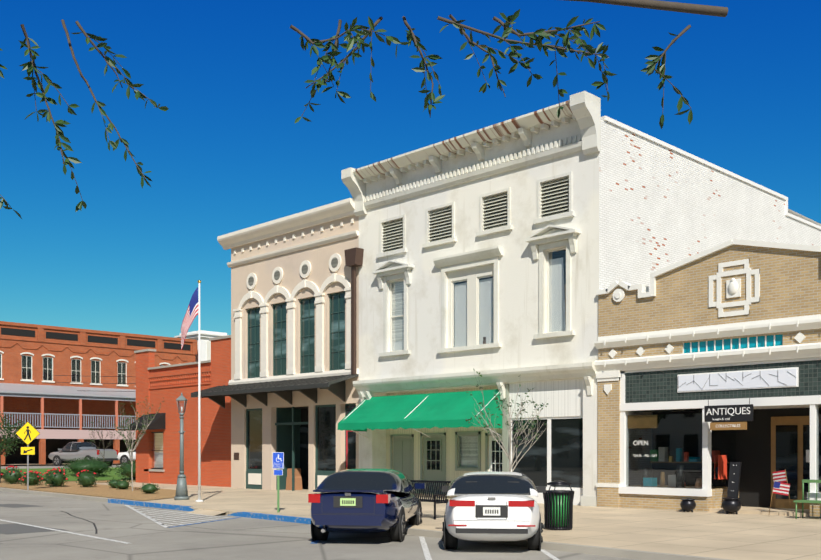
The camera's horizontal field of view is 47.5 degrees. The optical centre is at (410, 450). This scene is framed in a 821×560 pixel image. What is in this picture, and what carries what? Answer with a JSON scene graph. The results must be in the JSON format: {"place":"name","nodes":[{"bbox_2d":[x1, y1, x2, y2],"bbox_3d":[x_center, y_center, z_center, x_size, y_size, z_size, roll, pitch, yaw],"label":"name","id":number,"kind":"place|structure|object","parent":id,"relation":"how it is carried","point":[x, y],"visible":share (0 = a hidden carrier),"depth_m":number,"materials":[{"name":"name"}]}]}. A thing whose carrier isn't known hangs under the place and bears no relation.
{"place":"outdoors","nodes":[
{"label":"outdoors","id":0,"kind":"place"},
{"bbox_2d":[1,463,134,480],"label":"lawn","id":1,"kind":"structure","parent":0,"point":[72,477],"depth_m":60.98,"materials":[{"name":"green plant"}]},
{"bbox_2d":[48,442,117,465],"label":"silver pickup","id":2,"kind":"object","parent":1,"relation":"on","point":[72,450],"visible":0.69,"depth_m":71.17,"materials":[{"name":"grey metal"}]},
{"bbox_2d":[87,419,122,461],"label":"tree","id":3,"kind":"object","parent":1,"relation":"on","point":[100,432],"visible":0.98,"depth_m":60.86,"materials":[{"name":"grey plant"}]},
{"bbox_2d":[117,446,135,464],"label":"vehicle","id":4,"kind":"object","parent":1,"relation":"on","point":[122,457],"visible":0.1,"depth_m":76.56,"materials":[{"name":"white metal"}]},
{"bbox_2d":[0,321,196,465],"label":"brick building","id":5,"kind":"structure","parent":0,"point":[62,345],"depth_m":78.97,"materials":[{"name":"orange"}]},
{"bbox_2d":[0,351,170,465],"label":"trim","id":6,"kind":"structure","parent":5,"relation":"attached to","point":[42,392],"depth_m":76.53,"materials":[{"name":"beige paint"}]},
{"bbox_2d":[56,375,135,391],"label":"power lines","id":7,"kind":"object","parent":6,"relation":"attached to","point":[104,383],"visible":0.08,"depth_m":77.10,"materials":[{"name":"black"}]},
{"bbox_2d":[174,330,226,361],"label":"white tower","id":8,"kind":"structure","parent":0,"point":[205,348],"depth_m":88.73,"materials":[{"name":"white paint"}]},
{"bbox_2d":[286,459,301,489],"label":"door","id":9,"kind":"structure","parent":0,"point":[298,481],"depth_m":41.21,"materials":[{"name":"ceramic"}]},
{"bbox_2d":[0,472,638,559],"bbox_3d":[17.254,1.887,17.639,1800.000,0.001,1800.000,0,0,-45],"label":"ground","id":10,"kind":"structure","parent":0,"point":[235,538],"depth_m":19.30,"materials":[{"name":"grey asphalt"}]},
{"bbox_2d":[0,504,96,533],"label":"tar seams","id":11,"kind":"object","parent":10,"relation":"on","point":[14,528],"visible":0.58,"depth_m":22.47,"materials":[{"name":"grey asphalt"}]},
{"bbox_2d":[0,505,559,559],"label":"parking lines","id":12,"kind":"object","parent":10,"relation":"on","point":[427,555],"visible":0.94,"depth_m":23.66,"materials":[{"name":"white paint"}]},
{"bbox_2d":[0,488,730,559],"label":"curbs","id":13,"kind":"structure","parent":10,"relation":"on","point":[611,552],"depth_m":20.25,"materials":[{"name":"grey concrete"}]},
{"bbox_2d":[308,468,425,541],"bbox_3d":[-0.899,1.180,20.800,2.250,1.554,4.960,0,0,8],"label":"blue car","id":14,"kind":"object","parent":10,"relation":"on","point":[368,500],"visible":1,"depth_m":18.72,"materials":[{"name":"blue metal"}]},
{"bbox_2d":[442,472,545,550],"bbox_3d":[1.689,1.195,19.047,2.200,1.525,4.590,0,0,6],"label":"white car","id":15,"kind":"object","parent":10,"relation":"on","point":[492,506],"visible":1,"depth_m":16.95,"materials":[{"name":"white metal"}]},
{"bbox_2d":[0,0,727,218],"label":"tree branches","id":16,"kind":"object","parent":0,"point":[541,33],"visible":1,"depth_m":4.09,"materials":[{"name":"green plant"}]},
{"bbox_2d":[0,482,820,559],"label":"sidewalk","id":17,"kind":"structure","parent":0,"point":[734,536],"depth_m":21.79,"materials":[{"name":"beige concrete"}]},
{"bbox_2d":[15,421,39,489],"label":"pedestrian sign","id":18,"kind":"object","parent":17,"relation":"on","point":[27,433],"visible":1,"depth_m":41.02,"materials":[{"name":"yellow metal"}]},
{"bbox_2d":[0,476,175,500],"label":"bed","id":19,"kind":"object","parent":17,"relation":"on","point":[73,487],"visible":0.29,"depth_m":40.29,"materials":[{"name":"soil"}]},
{"bbox_2d":[1,466,22,483],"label":"rose","id":20,"kind":"object","parent":19,"relation":"on","point":[12,475],"visible":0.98,"depth_m":47.83,"materials":[{"name":"green plant"}]},
{"bbox_2d":[0,410,35,482],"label":"tree","id":21,"kind":"object","parent":19,"relation":"on","point":[7,443],"visible":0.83,"depth_m":49.45,"materials":[{"name":"green plant"}]},
{"bbox_2d":[18,471,41,485],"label":"rose","id":22,"kind":"object","parent":19,"relation":"on","point":[33,479],"visible":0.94,"depth_m":45.85,"materials":[{"name":"green plant"}]},
{"bbox_2d":[21,471,44,483],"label":"rose","id":23,"kind":"object","parent":19,"relation":"on","point":[38,475],"visible":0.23,"depth_m":47.35,"materials":[{"name":"green plant"}]},
{"bbox_2d":[41,469,64,485],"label":"rose","id":24,"kind":"object","parent":19,"relation":"on","point":[48,480],"visible":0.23,"depth_m":45.38,"materials":[{"name":"green plant"}]},
{"bbox_2d":[46,467,68,486],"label":"rose","id":25,"kind":"object","parent":19,"relation":"on","point":[57,477],"visible":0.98,"depth_m":44.11,"materials":[{"name":"green plant"}]},
{"bbox_2d":[75,470,98,486],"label":"bush","id":26,"kind":"object","parent":19,"relation":"on","point":[85,479],"visible":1,"depth_m":43.68,"materials":[{"name":"green plant"}]},
{"bbox_2d":[62,457,112,476],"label":"hedge","id":27,"kind":"object","parent":19,"relation":"on","point":[92,466],"visible":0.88,"depth_m":55.89,"materials":[{"name":"green plant"}]},
{"bbox_2d":[107,477,120,487],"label":"bush","id":28,"kind":"object","parent":19,"relation":"on","point":[112,483],"visible":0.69,"depth_m":42.59,"materials":[{"name":"green plant"}]},
{"bbox_2d":[114,480,130,489],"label":"bush","id":29,"kind":"object","parent":19,"relation":"on","point":[123,484],"visible":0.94,"depth_m":41.24,"materials":[{"name":"green plant"}]},
{"bbox_2d":[114,460,135,479],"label":"hedge","id":30,"kind":"object","parent":19,"relation":"on","point":[126,470],"visible":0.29,"depth_m":53.69,"materials":[{"name":"green plant"}]},
{"bbox_2d":[114,396,164,490],"bbox_3d":[-11.535,-0.248,39.664,2.010,4.014,2.046,0,0,-23],"label":"small tree","id":31,"kind":"object","parent":19,"relation":"on","point":[131,450],"visible":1,"depth_m":39.70,"materials":[{"name":"grey plant"}]},
{"bbox_2d":[139,482,159,493],"bbox_3d":[-10.422,1.530,37.352,0.837,0.530,0.850,0,0,-45],"label":"bush","id":32,"kind":"object","parent":19,"relation":"on","point":[149,488],"visible":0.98,"depth_m":37.18,"materials":[{"name":"green plant"}]},
{"bbox_2d":[174,392,188,499],"bbox_3d":[-8.115,-0.153,33.104,0.499,3.820,0.499,0,0,-22],"label":"lamp post","id":33,"kind":"object","parent":17,"relation":"on","point":[181,491],"visible":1,"depth_m":33.03,"materials":[{"name":"grey metal"}]},
{"bbox_2d":[134,335,230,486],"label":"red wall","id":34,"kind":"structure","parent":17,"relation":"on","point":[168,383],"depth_m":47.26,"materials":[{"name":"red brick"}]},
{"bbox_2d":[128,413,165,468],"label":"window","id":35,"kind":"structure","parent":34,"relation":"attached to","point":[158,421],"depth_m":49.51,"materials":[{"name":"black"}]},
{"bbox_2d":[181,280,202,501],"bbox_3d":[-7.449,-2.023,31.777,0.794,7.560,0.272,0,0,1],"label":"flagpole","id":36,"kind":"object","parent":17,"relation":"on","point":[192,312],"visible":1,"depth_m":31.76,"materials":[{"name":"white painted metal"},{"name":"gold"}]},
{"bbox_2d":[273,452,283,511],"bbox_3d":[-3.741,0.907,26.403,0.320,1.700,0.045,0,0,3],"label":"handicap parking sign","id":37,"kind":"object","parent":17,"relation":"on","point":[278,458],"visible":1,"depth_m":26.39,"materials":[{"name":"blue metal"}]},
{"bbox_2d":[231,215,358,491],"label":"cream wall","id":38,"kind":"structure","parent":17,"relation":"on","point":[277,409],"depth_m":41.05,"materials":[{"name":"paint"}]},
{"bbox_2d":[191,374,358,408],"bbox_3d":[-6.102,-2.515,40.109,1.560,1.105,9.900,0,0,-45],"label":"canopy","id":39,"kind":"object","parent":38,"relation":"attached to","point":[307,387],"visible":0.9,"depth_m":39.61,"materials":[{"name":"grey metal"}]},
{"bbox_2d":[217,198,358,486],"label":"cream trim","id":40,"kind":"structure","parent":38,"relation":"attached to","point":[344,208],"depth_m":40.04,"materials":[{"name":"beige paint"}]},
{"bbox_2d":[234,291,355,490],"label":"windows","id":41,"kind":"structure","parent":38,"relation":"attached to","point":[325,439],"depth_m":39.88,"materials":[{"name":"teal glass"}]},
{"bbox_2d":[344,247,363,373],"bbox_3d":[-2.238,-5.488,37.004,0.400,4.950,0.710,0,0,-45],"label":"downspout","id":42,"kind":"object","parent":38,"relation":"attached to","point":[353,258],"visible":0.93,"depth_m":36.92,"materials":[{"name":"brown metal"}]},
{"bbox_2d":[410,480,450,519],"bbox_3d":[0.223,1.277,24.402,1.600,0.960,0.660,0,0,41],"label":"bench","id":43,"kind":"object","parent":17,"relation":"on","point":[435,500],"visible":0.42,"depth_m":24.35,"materials":[{"name":"black metal"}]},
{"bbox_2d":[359,119,598,495],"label":"white wall","id":44,"kind":"structure","parent":17,"relation":"on","point":[520,347],"depth_m":31.98,"materials":[{"name":"paint"}]},
{"bbox_2d":[338,389,501,437],"bbox_3d":[0.179,-1.281,33.803,1.529,1.625,6.900,0,0,-45],"label":"green awning","id":45,"kind":"object","parent":44,"relation":"attached to","point":[439,410],"visible":0.94,"depth_m":33.29,"materials":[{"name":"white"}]},
{"bbox_2d":[341,91,600,506],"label":"white trim","id":46,"kind":"structure","parent":44,"relation":"attached to","point":[583,109],"depth_m":32.10,"materials":[{"name":"white paint"}]},
{"bbox_2d":[383,178,568,351],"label":"windows","id":47,"kind":"structure","parent":44,"relation":"attached to","point":[470,306],"depth_m":32.90,"materials":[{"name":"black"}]},
{"bbox_2d":[382,379,582,504],"bbox_3d":[2.330,-0.253,33.380,0.950,4.020,9.930,0,0,-45],"label":"white storefront","id":48,"kind":"object","parent":17,"relation":"on","point":[554,452],"visible":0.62,"depth_m":31.73,"materials":[{"name":"paint"}]},
{"bbox_2d":[466,368,548,471],"bbox_3d":[2.275,-0.029,21.282,2.029,3.578,1.511,0,0,-5],"label":"bare tree","id":49,"kind":"object","parent":17,"relation":"on","point":[486,426],"visible":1,"depth_m":21.40,"materials":[{"name":"grey plant"}]},
{"bbox_2d":[543,481,573,529],"bbox_3d":[3.289,1.217,20.739,0.710,1.080,0.714,0,0,-45],"label":"trash can","id":50,"kind":"object","parent":17,"relation":"on","point":[558,509],"visible":0.96,"depth_m":20.50,"materials":[{"name":"green metal"}]},
{"bbox_2d":[406,116,820,486],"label":"side wall","id":51,"kind":"structure","parent":17,"relation":"on","point":[662,204],"depth_m":31.83,"materials":[{"name":"paint"}]},
{"bbox_2d":[680,498,695,511],"bbox_3d":[7.891,1.562,26.522,0.429,0.401,0.440,0,0,-45],"label":"cauldron","id":52,"kind":"object","parent":17,"relation":"on","point":[687,504],"visible":0.98,"depth_m":26.37,"materials":[{"name":"black metal"}]},
{"bbox_2d":[597,245,820,517],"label":"tan wall","id":53,"kind":"structure","parent":17,"relation":"on","point":[790,283],"depth_m":26.87,"materials":[{"name":"beige brick"}]},
{"bbox_2d":[594,239,820,499],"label":"trim","id":54,"kind":"structure","parent":53,"relation":"attached to","point":[611,370],"depth_m":26.37,"materials":[{"name":"white paint"}]},
{"bbox_2d":[625,334,820,516],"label":"storefront","id":55,"kind":"object","parent":17,"relation":"on","point":[757,447],"visible":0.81,"depth_m":26.83,"materials":[{"name":"black"}]},
{"bbox_2d":[706,407,749,415],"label":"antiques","id":56,"kind":"object","parent":55,"relation":"attached to","point":[728,411],"visible":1,"depth_m":25.66,"materials":[{"name":"white"}]},
{"bbox_2d":[722,497,740,513],"bbox_3d":[8.842,1.526,25.705,0.507,0.473,0.520,0,0,-45],"label":"cauldron","id":57,"kind":"object","parent":17,"relation":"on","point":[730,505],"visible":0.98,"depth_m":25.53,"materials":[{"name":"black metal"}]},
{"bbox_2d":[768,481,789,515],"bbox_3d":[9.800,1.282,24.798,0.558,0.952,0.019,0,0,37],"label":"flag","id":58,"kind":"object","parent":17,"relation":"on","point":[782,490],"visible":1,"depth_m":24.77,"materials":[{"name":"multicoloured fabric"}]},
{"bbox_2d":[772,469,790,504],"bbox_3d":[9.924,0.982,24.970,0.019,0.952,0.558,0,0,-33],"label":"flag","id":59,"kind":"object","parent":17,"relation":"on","point":[778,476],"visible":0.88,"depth_m":25.00,"materials":[{"name":"multicoloured fabric"}]},
{"bbox_2d":[793,479,820,518],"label":"chair","id":60,"kind":"object","parent":17,"relation":"on","point":[802,501],"visible":1,"depth_m":23.97,"materials":[{"name":"green metal"}]},
{"bbox_2d":[0,0,820,337],"label":"sky","id":61,"kind":"structure","parent":0,"point":[228,153],"materials":[{"name":"blue"}]}
]}

